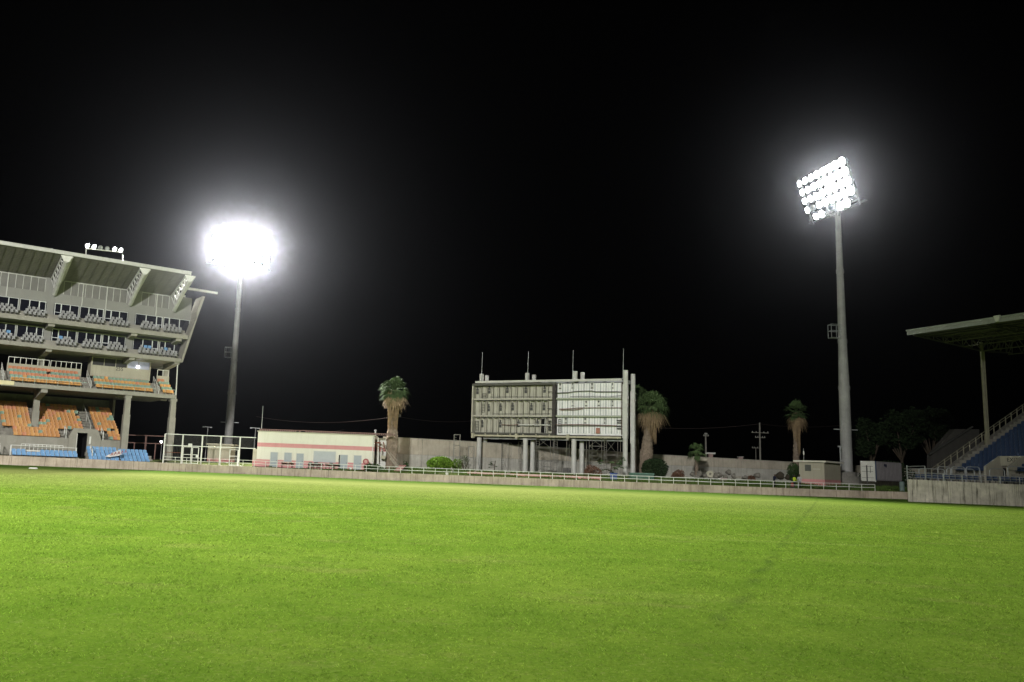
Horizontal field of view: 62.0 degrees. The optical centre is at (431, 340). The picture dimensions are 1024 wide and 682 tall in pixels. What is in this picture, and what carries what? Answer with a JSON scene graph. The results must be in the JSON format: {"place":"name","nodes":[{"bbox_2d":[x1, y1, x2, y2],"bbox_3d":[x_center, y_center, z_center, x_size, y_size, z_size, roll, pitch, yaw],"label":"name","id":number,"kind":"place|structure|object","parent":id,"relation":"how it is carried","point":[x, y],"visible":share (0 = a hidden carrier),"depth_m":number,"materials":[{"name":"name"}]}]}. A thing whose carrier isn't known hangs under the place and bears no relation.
{"place":"outdoors","nodes":[
{"label":"outdoors","id":0,"kind":"place"},
{"bbox_2d":[0,454,906,491],"bbox_3d":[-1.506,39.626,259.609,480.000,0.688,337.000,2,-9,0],"label":"bank ground","id":1,"kind":"structure","parent":0,"point":[233,463],"depth_m":111.05,"materials":[{"name":"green plant"}]},
{"bbox_2d":[9,444,76,455],"bbox_3d":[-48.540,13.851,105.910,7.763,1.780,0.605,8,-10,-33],"label":"guard railing","id":2,"kind":"object","parent":1,"relation":"on","point":[37,450],"visible":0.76,"depth_m":105.75,"materials":[{"name":"white paint"}]},
{"bbox_2d":[10,452,152,460],"bbox_3d":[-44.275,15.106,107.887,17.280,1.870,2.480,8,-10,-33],"label":"front terrace","id":3,"kind":"structure","parent":1,"relation":"on","point":[87,456],"depth_m":108.10,"materials":[{"name":"concrete"}]},
{"bbox_2d":[0,240,217,460],"bbox_3d":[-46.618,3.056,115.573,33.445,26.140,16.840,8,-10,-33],"label":"grandstand","id":4,"kind":"object","parent":1,"relation":"on","point":[53,283],"visible":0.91,"depth_m":113.78,"materials":[{"name":"concrete"}]},
{"bbox_2d":[0,323,5,331],"bbox_3d":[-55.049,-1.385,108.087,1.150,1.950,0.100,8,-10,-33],"label":"window","id":5,"kind":"structure","parent":4,"relation":"in","point":[2,325],"depth_m":108.29,"materials":[{"name":"black glass"}]},
{"bbox_2d":[0,296,8,307],"bbox_3d":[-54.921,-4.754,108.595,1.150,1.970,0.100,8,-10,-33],"label":"window","id":6,"kind":"structure","parent":4,"relation":"in","point":[3,299],"depth_m":108.66,"materials":[{"name":"black glass"}]},
{"bbox_2d":[0,380,13,384],"bbox_3d":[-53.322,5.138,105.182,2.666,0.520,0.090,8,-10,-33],"label":"sign board","id":7,"kind":"object","parent":4,"relation":"attached to","point":[4,382],"visible":1,"depth_m":105.40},
{"bbox_2d":[5,323,15,335],"bbox_3d":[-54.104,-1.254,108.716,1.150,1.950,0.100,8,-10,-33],"label":"window","id":8,"kind":"structure","parent":4,"relation":"in","point":[12,327],"depth_m":108.82,"materials":[{"name":"black glass"}]},
{"bbox_2d":[8,297,18,308],"bbox_3d":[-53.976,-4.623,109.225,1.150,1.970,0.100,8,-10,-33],"label":"window","id":9,"kind":"structure","parent":4,"relation":"in","point":[14,301],"depth_m":109.32,"materials":[{"name":"black glass"}]},
{"bbox_2d":[17,325,26,336],"bbox_3d":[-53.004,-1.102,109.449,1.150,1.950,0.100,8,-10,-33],"label":"window","id":10,"kind":"structure","parent":4,"relation":"in","point":[21,329],"depth_m":109.46,"materials":[{"name":"black glass"}]},
{"bbox_2d":[20,298,29,310],"bbox_3d":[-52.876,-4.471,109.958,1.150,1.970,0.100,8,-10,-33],"label":"window","id":11,"kind":"structure","parent":4,"relation":"in","point":[24,303],"depth_m":109.96,"materials":[{"name":"black glass"}]},
{"bbox_2d":[27,326,36,337],"bbox_3d":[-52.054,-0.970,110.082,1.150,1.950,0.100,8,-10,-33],"label":"window","id":12,"kind":"structure","parent":4,"relation":"in","point":[32,329],"depth_m":110.15,"materials":[{"name":"black glass"}]},
{"bbox_2d":[29,300,39,310],"bbox_3d":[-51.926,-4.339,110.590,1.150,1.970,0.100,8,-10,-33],"label":"window","id":13,"kind":"structure","parent":4,"relation":"in","point":[33,303],"depth_m":110.66,"materials":[{"name":"black glass"}]},
{"bbox_2d":[36,327,43,338],"bbox_3d":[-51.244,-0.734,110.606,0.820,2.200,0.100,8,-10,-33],"label":"door","id":14,"kind":"structure","parent":4,"relation":"in","point":[39,331],"depth_m":110.66,"materials":[{"name":"black glass"}]},
{"bbox_2d":[39,301,45,312],"bbox_3d":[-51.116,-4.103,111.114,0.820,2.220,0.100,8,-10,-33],"label":"door","id":15,"kind":"structure","parent":4,"relation":"in","point":[42,305],"depth_m":111.18,"materials":[{"name":"black glass"}]},
{"bbox_2d":[51,329,58,340],"bbox_3d":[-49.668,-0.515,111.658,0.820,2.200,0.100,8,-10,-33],"label":"door","id":16,"kind":"structure","parent":4,"relation":"in","point":[55,332],"depth_m":111.67,"materials":[{"name":"black glass"}]},
{"bbox_2d":[54,303,61,314],"bbox_3d":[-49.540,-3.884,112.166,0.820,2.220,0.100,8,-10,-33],"label":"door","id":17,"kind":"structure","parent":4,"relation":"in","point":[57,310],"depth_m":112.19,"materials":[{"name":"black glass"}]},
{"bbox_2d":[58,329,67,340],"bbox_3d":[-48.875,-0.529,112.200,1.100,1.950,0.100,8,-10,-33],"label":"window","id":18,"kind":"structure","parent":4,"relation":"in","point":[63,333],"depth_m":112.24,"materials":[{"name":"black glass"}]},
{"bbox_2d":[61,304,69,312],"bbox_3d":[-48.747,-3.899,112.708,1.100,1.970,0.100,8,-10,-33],"label":"window","id":19,"kind":"structure","parent":4,"relation":"in","point":[65,307],"depth_m":112.76,"materials":[{"name":"black glass"}]},
{"bbox_2d":[67,330,76,341],"bbox_3d":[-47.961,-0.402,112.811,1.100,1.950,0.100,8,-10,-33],"label":"window","id":20,"kind":"structure","parent":4,"relation":"in","point":[72,334],"depth_m":112.89,"materials":[{"name":"black glass"}]},
{"bbox_2d":[70,305,78,316],"bbox_3d":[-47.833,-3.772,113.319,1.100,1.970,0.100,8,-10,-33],"label":"window","id":21,"kind":"structure","parent":4,"relation":"in","point":[75,309],"depth_m":113.40,"materials":[{"name":"black glass"}]},
{"bbox_2d":[77,331,86,343],"bbox_3d":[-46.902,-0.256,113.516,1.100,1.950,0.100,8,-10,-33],"label":"window","id":22,"kind":"structure","parent":4,"relation":"in","point":[81,335],"depth_m":113.51,"materials":[{"name":"black glass"}]},
{"bbox_2d":[80,306,88,317],"bbox_3d":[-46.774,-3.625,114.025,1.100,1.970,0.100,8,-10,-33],"label":"window","id":23,"kind":"structure","parent":4,"relation":"in","point":[84,311],"depth_m":114.02,"materials":[{"name":"black glass"}]},
{"bbox_2d":[8,365,172,394],"bbox_3d":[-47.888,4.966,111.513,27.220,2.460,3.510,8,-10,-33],"label":"stadium seats","id":24,"kind":"object","parent":4,"relation":"on","point":[18,374],"visible":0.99,"depth_m":112.20,"materials":[{"name":"orange plastic"}]},
{"bbox_2d":[86,332,94,343],"bbox_3d":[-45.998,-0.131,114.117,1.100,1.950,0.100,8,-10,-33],"label":"window","id":25,"kind":"structure","parent":4,"relation":"in","point":[89,335],"depth_m":114.19,"materials":[{"name":"black glass"}]},
{"bbox_2d":[89,307,97,318],"bbox_3d":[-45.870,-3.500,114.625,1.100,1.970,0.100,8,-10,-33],"label":"window","id":26,"kind":"structure","parent":4,"relation":"in","point":[91,310],"depth_m":114.72,"materials":[{"name":"black glass"}]},
{"bbox_2d":[95,333,101,344],"bbox_3d":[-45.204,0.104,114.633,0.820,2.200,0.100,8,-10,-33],"label":"door","id":27,"kind":"structure","parent":4,"relation":"in","point":[97,336],"depth_m":114.71,"materials":[{"name":"black glass"}]},
{"bbox_2d":[97,309,103,319],"bbox_3d":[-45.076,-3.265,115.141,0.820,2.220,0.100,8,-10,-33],"label":"door","id":28,"kind":"structure","parent":4,"relation":"in","point":[100,312],"depth_m":115.21,"materials":[{"name":"black glass"}]},
{"bbox_2d":[85,243,122,259],"bbox_3d":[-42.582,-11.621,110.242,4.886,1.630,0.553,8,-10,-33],"label":"roof light bar","id":29,"kind":"object","parent":4,"relation":"on","point":[94,247],"visible":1,"depth_m":110.04,"materials":[{"name":"white paint"}]},
{"bbox_2d":[102,334,108,345],"bbox_3d":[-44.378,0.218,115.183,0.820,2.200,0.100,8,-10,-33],"label":"door","id":30,"kind":"structure","parent":4,"relation":"in","point":[105,340],"depth_m":115.21,"materials":[{"name":"black glass"}]},
{"bbox_2d":[105,310,111,320],"bbox_3d":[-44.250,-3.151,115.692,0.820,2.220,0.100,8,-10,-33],"label":"door","id":31,"kind":"structure","parent":4,"relation":"in","point":[107,312],"depth_m":115.73,"materials":[{"name":"black glass"}]},
{"bbox_2d":[108,335,116,346],"bbox_3d":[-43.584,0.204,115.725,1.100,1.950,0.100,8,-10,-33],"label":"window","id":32,"kind":"structure","parent":4,"relation":"in","point":[112,338],"depth_m":115.81,"materials":[{"name":"black glass"}]},
{"bbox_2d":[111,310,119,321],"bbox_3d":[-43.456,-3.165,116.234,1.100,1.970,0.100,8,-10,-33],"label":"window","id":33,"kind":"structure","parent":4,"relation":"in","point":[115,314],"depth_m":116.29,"materials":[{"name":"black glass"}]},
{"bbox_2d":[106,450,126,456],"bbox_3d":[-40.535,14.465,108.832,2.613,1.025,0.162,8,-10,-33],"label":"banner","id":34,"kind":"object","parent":4,"relation":"hanging from","point":[118,453],"visible":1,"depth_m":108.86,"materials":[{"name":"white fabric"}]},
{"bbox_2d":[117,336,125,347],"bbox_3d":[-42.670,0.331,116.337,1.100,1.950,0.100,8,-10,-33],"label":"window","id":35,"kind":"structure","parent":4,"relation":"in","point":[121,339],"depth_m":116.40,"materials":[{"name":"black glass"}]},
{"bbox_2d":[119,311,127,322],"bbox_3d":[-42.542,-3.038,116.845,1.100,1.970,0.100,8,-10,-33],"label":"window","id":36,"kind":"structure","parent":4,"relation":"in","point":[124,315],"depth_m":116.94,"materials":[{"name":"black glass"}]},
{"bbox_2d":[133,338,142,349],"bbox_3d":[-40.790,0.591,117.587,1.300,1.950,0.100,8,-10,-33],"label":"window","id":37,"kind":"structure","parent":4,"relation":"in","point":[137,342],"depth_m":117.56,"materials":[{"name":"black glass"}]},
{"bbox_2d":[135,314,145,324],"bbox_3d":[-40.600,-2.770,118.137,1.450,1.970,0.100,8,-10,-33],"label":"window","id":38,"kind":"structure","parent":4,"relation":"in","point":[139,318],"depth_m":118.10,"materials":[{"name":"black glass"}]},
{"bbox_2d":[142,339,152,350],"bbox_3d":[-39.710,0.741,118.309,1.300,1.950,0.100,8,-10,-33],"label":"window","id":39,"kind":"structure","parent":4,"relation":"in","point":[147,342],"depth_m":118.36,"materials":[{"name":"black glass"}]},
{"bbox_2d":[146,315,156,325],"bbox_3d":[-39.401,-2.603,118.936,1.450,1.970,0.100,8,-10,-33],"label":"window","id":40,"kind":"structure","parent":4,"relation":"in","point":[149,318],"depth_m":119.02,"materials":[{"name":"black glass"}]},
{"bbox_2d":[152,340,157,350],"bbox_3d":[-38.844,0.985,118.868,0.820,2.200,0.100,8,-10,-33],"label":"door","id":41,"kind":"structure","parent":4,"relation":"in","point":[155,342],"depth_m":118.93,"materials":[{"name":"black glass"}]},
{"bbox_2d":[156,316,162,327],"bbox_3d":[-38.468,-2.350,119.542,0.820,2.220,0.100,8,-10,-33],"label":"door","id":42,"kind":"structure","parent":4,"relation":"in","point":[159,319],"depth_m":119.60,"materials":[{"name":"black glass"}]},
{"bbox_2d":[159,341,165,351],"bbox_3d":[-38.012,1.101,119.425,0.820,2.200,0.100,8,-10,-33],"label":"door","id":43,"kind":"structure","parent":4,"relation":"in","point":[162,343],"depth_m":119.48,"materials":[{"name":"black glass"}]},
{"bbox_2d":[163,317,169,327],"bbox_3d":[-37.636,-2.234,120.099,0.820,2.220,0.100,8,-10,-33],"label":"door","id":44,"kind":"structure","parent":4,"relation":"in","point":[166,320],"depth_m":120.17,"materials":[{"name":"black glass"}]},
{"bbox_2d":[165,341,174,352],"bbox_3d":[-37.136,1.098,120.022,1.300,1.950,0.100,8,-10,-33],"label":"window","id":45,"kind":"structure","parent":4,"relation":"in","point":[167,344],"depth_m":120.07,"materials":[{"name":"black glass"}]},
{"bbox_2d":[169,318,179,328],"bbox_3d":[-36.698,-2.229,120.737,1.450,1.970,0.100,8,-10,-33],"label":"window","id":46,"kind":"structure","parent":4,"relation":"in","point":[172,321],"depth_m":120.83,"materials":[{"name":"black glass"}]},
{"bbox_2d":[174,343,180,352],"bbox_3d":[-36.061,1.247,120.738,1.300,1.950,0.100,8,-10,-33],"label":"window","id":47,"kind":"structure","parent":4,"relation":"in","point":[176,347],"depth_m":120.65,"materials":[{"name":"black glass"}]},
{"bbox_2d":[179,319,189,332],"bbox_3d":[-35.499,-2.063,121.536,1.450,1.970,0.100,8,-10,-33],"label":"window","id":48,"kind":"structure","parent":4,"relation":"in","point":[184,324],"depth_m":121.54,"materials":[{"name":"black glass"}]},
{"bbox_2d":[128,434,165,459],"bbox_3d":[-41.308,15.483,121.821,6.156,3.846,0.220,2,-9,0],"label":"steel fence","id":49,"kind":"object","parent":1,"relation":"on","point":[145,443],"visible":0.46,"depth_m":121.87,"materials":[{"name":"grey metal"}]},
{"bbox_2d":[162,433,255,465],"bbox_3d":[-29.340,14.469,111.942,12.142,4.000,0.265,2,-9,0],"label":"fence","id":50,"kind":"object","parent":1,"relation":"on","point":[197,447],"visible":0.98,"depth_m":111.98,"materials":[{"name":"white paint"}]},
{"bbox_2d":[206,443,237,461],"bbox_3d":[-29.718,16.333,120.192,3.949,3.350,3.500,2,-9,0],"label":"gate hut","id":51,"kind":"object","parent":1,"relation":"on","point":[213,454],"visible":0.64,"depth_m":118.81,"materials":[{"name":"beige paint"}]},
{"bbox_2d":[206,228,271,461],"bbox_3d":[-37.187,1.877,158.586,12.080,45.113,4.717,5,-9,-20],"label":"floodlight tower","id":52,"kind":"structure","parent":1,"relation":"on","point":[231,392],"depth_m":159.54,"materials":[{"name":"grey paint"}]},
{"bbox_2d":[252,429,394,469],"bbox_3d":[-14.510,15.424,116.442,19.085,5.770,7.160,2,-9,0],"label":"clubhouse","id":53,"kind":"structure","parent":1,"relation":"on","point":[287,447],"depth_m":113.15,"materials":[{"name":"beige paint"}]},
{"bbox_2d":[270,452,277,466],"bbox_3d":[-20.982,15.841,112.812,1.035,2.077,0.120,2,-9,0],"label":"door","id":54,"kind":"structure","parent":53,"relation":"in","point":[273,455],"depth_m":112.82,"materials":[{"name":"grey paint"}]},
{"bbox_2d":[284,452,291,461],"bbox_3d":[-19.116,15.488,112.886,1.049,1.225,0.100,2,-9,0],"label":"window","id":55,"kind":"structure","parent":53,"relation":"in","point":[287,455],"depth_m":112.85,"materials":[{"name":"grey paint"}]},
{"bbox_2d":[295,453,303,467],"bbox_3d":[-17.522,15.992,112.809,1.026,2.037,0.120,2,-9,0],"label":"door","id":56,"kind":"structure","parent":53,"relation":"in","point":[299,456],"depth_m":112.82,"materials":[{"name":"grey paint"}]},
{"bbox_2d":[340,454,347,468],"bbox_3d":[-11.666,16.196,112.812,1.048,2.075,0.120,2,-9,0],"label":"door","id":57,"kind":"structure","parent":53,"relation":"in","point":[343,458],"depth_m":112.85,"materials":[{"name":"grey paint"}]},
{"bbox_2d":[353,455,361,469],"bbox_3d":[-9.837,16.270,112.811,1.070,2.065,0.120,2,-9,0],"label":"door","id":58,"kind":"structure","parent":53,"relation":"in","point":[357,461],"depth_m":112.82,"materials":[{"name":"grey paint"}]},
{"bbox_2d":[364,463,382,470],"bbox_3d":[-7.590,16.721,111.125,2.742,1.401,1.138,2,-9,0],"label":"bush","id":59,"kind":"object","parent":1,"relation":"on","point":[374,466],"visible":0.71,"depth_m":110.89,"materials":[{"name":"green plant"}]},
{"bbox_2d":[374,437,399,467],"bbox_3d":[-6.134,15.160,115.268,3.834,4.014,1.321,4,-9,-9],"label":"broken staircase","id":60,"kind":"structure","parent":1,"relation":"on","point":[384,457],"depth_m":114.88,"materials":[{"name":"grey paint"}]},
{"bbox_2d":[379,376,409,468],"bbox_3d":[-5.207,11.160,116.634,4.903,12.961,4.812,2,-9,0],"label":"fan palm","id":61,"kind":"object","parent":1,"relation":"on","point":[394,397],"visible":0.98,"depth_m":116.00,"materials":[{"name":"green plant"}]},
{"bbox_2d":[426,456,452,469],"bbox_3d":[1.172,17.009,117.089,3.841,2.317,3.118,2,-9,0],"label":"bush","id":62,"kind":"object","parent":1,"relation":"on","point":[440,462],"visible":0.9,"depth_m":116.49,"materials":[{"name":"green plant"}]},
{"bbox_2d":[452,459,461,469],"bbox_3d":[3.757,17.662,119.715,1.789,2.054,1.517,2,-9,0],"label":"bush","id":63,"kind":"object","parent":1,"relation":"on","point":[454,466],"visible":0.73,"depth_m":119.48,"materials":[{"name":"green plant"}]},
{"bbox_2d":[457,456,472,468],"bbox_3d":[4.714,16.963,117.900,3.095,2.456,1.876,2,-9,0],"label":"spiky plant","id":64,"kind":"object","parent":1,"relation":"on","point":[463,461],"visible":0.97,"depth_m":117.69,"materials":[{"name":"green plant"}]},
{"bbox_2d":[501,442,510,471],"bbox_3d":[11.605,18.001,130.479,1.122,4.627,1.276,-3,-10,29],"label":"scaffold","id":65,"kind":"object","parent":1,"relation":"on","point":[502,457],"visible":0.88,"depth_m":130.00,"materials":[{"name":"grey metal"}]},
{"bbox_2d":[518,441,522,470],"bbox_3d":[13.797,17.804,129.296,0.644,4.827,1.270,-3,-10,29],"label":"scaffold","id":66,"kind":"object","parent":1,"relation":"on","point":[521,461],"visible":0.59,"depth_m":128.93,"materials":[{"name":"grey metal"}]},
{"bbox_2d":[467,472,599,478],"bbox_3d":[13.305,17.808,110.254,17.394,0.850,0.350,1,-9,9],"label":"kerb","id":67,"kind":"structure","parent":1,"relation":"on","point":[580,477],"depth_m":110.02,"materials":[{"name":"pink paint"}]},
{"bbox_2d":[535,437,553,472],"bbox_3d":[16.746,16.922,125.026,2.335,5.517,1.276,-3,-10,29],"label":"scaffold","id":68,"kind":"object","parent":1,"relation":"on","point":[539,447],"visible":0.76,"depth_m":124.80,"materials":[{"name":"grey metal"}]},
{"bbox_2d":[470,348,635,474],"bbox_3d":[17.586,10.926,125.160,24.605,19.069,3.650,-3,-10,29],"label":"scoreboard","id":69,"kind":"object","parent":1,"relation":"on","point":[582,407],"visible":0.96,"depth_m":123.99,"materials":[{"name":"metal"}]},
{"bbox_2d":[554,438,569,473],"bbox_3d":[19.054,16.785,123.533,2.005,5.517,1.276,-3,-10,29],"label":"scaffold","id":70,"kind":"object","parent":1,"relation":"on","point":[566,448],"visible":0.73,"depth_m":123.37,"materials":[{"name":"grey metal"}]},
{"bbox_2d":[563,467,570,474],"bbox_3d":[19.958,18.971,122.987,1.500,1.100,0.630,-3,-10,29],"label":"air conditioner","id":71,"kind":"object","parent":1,"relation":"on","point":[568,470],"visible":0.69,"depth_m":122.78,"materials":[{"name":"grey metal"}]},
{"bbox_2d":[266,464,906,491],"bbox_3d":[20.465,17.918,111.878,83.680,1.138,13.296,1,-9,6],"label":"weeds","id":72,"kind":"object","parent":1,"relation":"on","point":[878,487],"visible":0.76,"depth_m":108.78,"materials":[{"name":"green plant"}]},
{"bbox_2d":[583,464,602,475],"bbox_3d":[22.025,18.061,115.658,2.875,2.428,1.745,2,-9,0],"label":"bush","id":73,"kind":"object","parent":1,"relation":"on","point":[593,470],"visible":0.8,"depth_m":115.55,"materials":[{"name":"brown plant"}]},
{"bbox_2d":[589,438,603,470],"bbox_3d":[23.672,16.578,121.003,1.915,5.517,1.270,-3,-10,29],"label":"scaffold","id":74,"kind":"object","parent":1,"relation":"on","point":[601,446],"visible":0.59,"depth_m":120.56,"materials":[{"name":"grey metal"}]},
{"bbox_2d":[598,457,625,472],"bbox_3d":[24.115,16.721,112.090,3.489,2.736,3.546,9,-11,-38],"label":"leafy plant","id":75,"kind":"object","parent":1,"relation":"on","point":[619,463],"visible":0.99,"depth_m":111.93,"materials":[{"name":"green plant"}]},
{"bbox_2d":[604,438,620,476],"bbox_3d":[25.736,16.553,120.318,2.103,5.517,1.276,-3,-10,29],"label":"scaffold","id":76,"kind":"object","parent":1,"relation":"on","point":[614,455],"visible":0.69,"depth_m":120.48,"materials":[{"name":"grey metal"}]},
{"bbox_2d":[610,473,617,479],"bbox_3d":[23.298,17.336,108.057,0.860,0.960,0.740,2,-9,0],"label":"waste bin","id":77,"kind":"object","parent":1,"relation":"on","point":[614,475],"visible":0.86,"depth_m":107.75,"materials":[{"name":"blue plastic"}]},
{"bbox_2d":[628,384,648,472],"bbox_3d":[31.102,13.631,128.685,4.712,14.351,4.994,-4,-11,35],"label":"fan palm","id":78,"kind":"object","parent":1,"relation":"on","point":[639,390],"visible":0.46,"depth_m":128.04,"materials":[{"name":"green plant"}]},
{"bbox_2d":[628,472,653,479],"bbox_3d":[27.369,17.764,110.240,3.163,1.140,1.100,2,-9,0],"label":"metal cabinet","id":79,"kind":"object","parent":1,"relation":"on","point":[641,475],"visible":0.71,"depth_m":109.76,"materials":[{"name":"green metal"}]},
{"bbox_2d":[636,390,671,472],"bbox_3d":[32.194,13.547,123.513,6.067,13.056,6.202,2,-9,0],"label":"fan palm","id":80,"kind":"object","parent":1,"relation":"on","point":[651,416],"visible":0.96,"depth_m":122.83,"materials":[{"name":"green plant"}]},
{"bbox_2d":[383,437,926,485],"bbox_3d":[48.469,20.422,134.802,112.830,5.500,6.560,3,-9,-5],"label":"boundary wall","id":81,"kind":"structure","parent":1,"relation":"on","point":[429,449],"depth_m":132.42,"materials":[{"name":"concrete"}]},
{"bbox_2d":[641,458,668,477],"bbox_3d":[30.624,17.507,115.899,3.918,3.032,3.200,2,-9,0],"label":"bush","id":82,"kind":"object","parent":1,"relation":"on","point":[649,465],"visible":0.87,"depth_m":115.11,"materials":[{"name":"green plant"}]},
{"bbox_2d":[671,469,684,476],"bbox_3d":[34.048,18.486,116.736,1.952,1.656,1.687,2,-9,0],"label":"bush","id":83,"kind":"object","parent":1,"relation":"on","point":[676,473],"visible":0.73,"depth_m":116.45,"materials":[{"name":"brown plant"}]},
{"bbox_2d":[687,442,706,478],"bbox_3d":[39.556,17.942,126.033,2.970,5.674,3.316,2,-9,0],"label":"fan palm","id":84,"kind":"object","parent":1,"relation":"on","point":[696,453],"visible":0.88,"depth_m":125.65,"materials":[{"name":"green plant"}]},
{"bbox_2d":[703,433,708,456],"bbox_3d":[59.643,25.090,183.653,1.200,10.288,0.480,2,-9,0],"label":"utility pole","id":85,"kind":"object","parent":1,"relation":"on","point":[705,434],"visible":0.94,"depth_m":184.00,"materials":[{"name":"grey wood"}]},
{"bbox_2d":[751,423,764,459],"bbox_3d":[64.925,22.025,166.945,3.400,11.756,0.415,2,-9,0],"label":"utility pole","id":86,"kind":"object","parent":1,"relation":"on","point":[759,432],"visible":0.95,"depth_m":167.18,"materials":[{"name":"grey wood"}]},
{"bbox_2d":[776,471,783,479],"bbox_3d":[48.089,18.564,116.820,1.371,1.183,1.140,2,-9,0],"label":"bush","id":87,"kind":"object","parent":1,"relation":"on","point":[780,475],"visible":0.93,"depth_m":116.42,"materials":[{"name":"green plant"}]},
{"bbox_2d":[786,462,798,482],"bbox_3d":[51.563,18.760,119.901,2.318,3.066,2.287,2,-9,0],"label":"bush","id":88,"kind":"object","parent":1,"relation":"on","point":[791,471],"visible":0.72,"depth_m":119.60,"materials":[{"name":"green plant"}]},
{"bbox_2d":[784,400,809,469],"bbox_3d":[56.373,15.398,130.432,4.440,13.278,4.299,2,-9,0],"label":"fan palm","id":89,"kind":"object","parent":1,"relation":"on","point":[796,421],"visible":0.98,"depth_m":130.28,"materials":[{"name":"brown plant"}]},
{"bbox_2d":[793,460,843,485],"bbox_3d":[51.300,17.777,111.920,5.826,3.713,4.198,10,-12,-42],"label":"equipment hut","id":90,"kind":"object","parent":1,"relation":"on","point":[826,473],"visible":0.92,"depth_m":110.26,"materials":[{"name":"beige paint"}]},
{"bbox_2d":[797,157,866,485],"bbox_3d":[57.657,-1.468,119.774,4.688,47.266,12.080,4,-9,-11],"label":"floodlight tower","id":91,"kind":"structure","parent":1,"relation":"on","point":[849,476],"depth_m":119.33,"materials":[{"name":"grey paint"}]},
{"bbox_2d":[851,416,893,460],"bbox_3d":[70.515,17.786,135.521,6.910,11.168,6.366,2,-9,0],"label":"leafy tree","id":92,"kind":"object","parent":1,"relation":"on","point":[864,443],"visible":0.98,"depth_m":134.38,"materials":[{"name":"green plant"}]},
{"bbox_2d":[860,461,901,486],"bbox_3d":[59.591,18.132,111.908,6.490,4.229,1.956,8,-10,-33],"label":"container","id":93,"kind":"object","parent":1,"relation":"on","point":[879,473],"visible":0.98,"depth_m":110.69,"materials":[{"name":"white paint"}]},
{"bbox_2d":[859,460,918,487],"bbox_3d":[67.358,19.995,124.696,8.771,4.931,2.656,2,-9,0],"label":"bush","id":94,"kind":"object","parent":1,"relation":"on","point":[905,476],"visible":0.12,"depth_m":124.67,"materials":[{"name":"green plant"}]},
{"bbox_2d":[870,409,930,476],"bbox_3d":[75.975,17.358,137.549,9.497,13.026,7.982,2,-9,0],"label":"leafy tree","id":95,"kind":"object","parent":1,"relation":"on","point":[902,443],"visible":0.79,"depth_m":136.74,"materials":[{"name":"green plant"}]},
{"bbox_2d":[899,481,904,491],"bbox_3d":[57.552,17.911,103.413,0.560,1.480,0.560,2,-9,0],"label":"drum","id":96,"kind":"object","parent":1,"relation":"on","point":[901,485],"visible":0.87,"depth_m":103.26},
{"bbox_2d":[901,406,957,453],"bbox_3d":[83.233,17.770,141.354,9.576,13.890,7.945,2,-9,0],"label":"leafy tree","id":97,"kind":"object","parent":1,"relation":"on","point":[942,422],"visible":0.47,"depth_m":140.44,"materials":[{"name":"green plant"}]},
{"bbox_2d":[906,313,1023,484],"bbox_3d":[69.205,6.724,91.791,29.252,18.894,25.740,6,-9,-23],"label":"blue stand","id":98,"kind":"object","parent":1,"relation":"on","point":[999,329],"visible":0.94,"depth_m":98.83,"materials":[{"name":"concrete"}]},
{"bbox_2d":[946,468,974,481],"bbox_3d":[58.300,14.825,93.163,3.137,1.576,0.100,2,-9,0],"label":"hoop barrier","id":99,"kind":"object","parent":98,"relation":"on","point":[959,468],"visible":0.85,"depth_m":93.23,"materials":[{"name":"metal"}]},
{"bbox_3d":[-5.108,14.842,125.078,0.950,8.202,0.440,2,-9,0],"label":"utility pole","id":100,"kind":"object","parent":1,"relation":"on","visible":0},
{"bbox_2d":[256,416,383,422],"bbox_3d":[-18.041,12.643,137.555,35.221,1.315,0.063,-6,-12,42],"label":"overhead cable","id":101,"kind":"object","parent":100,"relation":"attached to","point":[324,422],"visible":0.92,"depth_m":136.66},
{"bbox_2d":[453,434,460,464],"bbox_3d":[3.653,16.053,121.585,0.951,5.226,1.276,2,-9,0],"label":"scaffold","id":102,"kind":"object","parent":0,"point":[456,445],"visible":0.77,"depth_m":121.36,"materials":[{"name":"grey metal"}]},
{"bbox_2d":[468,446,474,468],"bbox_3d":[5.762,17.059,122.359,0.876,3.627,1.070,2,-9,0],"label":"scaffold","id":103,"kind":"object","parent":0,"point":[472,454],"visible":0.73,"depth_m":122.08,"materials":[{"name":"grey metal"}]},
{"bbox_2d":[0,465,1023,681],"bbox_3d":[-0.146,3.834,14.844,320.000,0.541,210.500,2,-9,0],"label":"outfield","id":104,"kind":"structure","parent":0,"point":[119,660],"depth_m":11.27,"materials":[{"name":"green plant"}]},
{"bbox_2d":[0,455,907,498],"bbox_3d":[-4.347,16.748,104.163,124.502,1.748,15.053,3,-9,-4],"label":"perimeter wall","id":105,"kind":"structure","parent":104,"relation":"on","point":[61,462],"depth_m":105.80,"materials":[{"name":"concrete"}]},
{"bbox_2d":[162,456,874,489],"bbox_3d":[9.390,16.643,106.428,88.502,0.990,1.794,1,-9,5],"label":"railing","id":106,"kind":"object","parent":105,"relation":"on","point":[564,476],"visible":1,"depth_m":106.19,"materials":[{"name":"white paint"}]},
{"bbox_2d":[907,479,1023,505],"bbox_3d":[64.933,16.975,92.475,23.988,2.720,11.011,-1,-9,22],"label":"retaining wall","id":107,"kind":"structure","parent":104,"relation":"on","point":[933,491],"depth_m":89.92,"materials":[{"name":"grey concrete"}]},
{"bbox_2d":[906,465,1023,484],"bbox_3d":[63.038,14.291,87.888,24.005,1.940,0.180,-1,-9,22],"label":"parapet rail","id":108,"kind":"object","parent":107,"relation":"on","point":[981,480],"visible":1,"depth_m":90.42,"materials":[{"name":"metal"}]},
{"bbox_2d":[0,0,1023,469],"label":"sky","id":109,"kind":"structure","parent":0,"point":[435,186],"materials":[{"name":"black"}]},
{"bbox_2d":[927,426,979,479],"bbox_3d":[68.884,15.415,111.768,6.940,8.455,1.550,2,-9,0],"label":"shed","id":110,"kind":"structure","parent":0,"point":[951,441],"depth_m":111.59,"materials":[{"name":"metal"}]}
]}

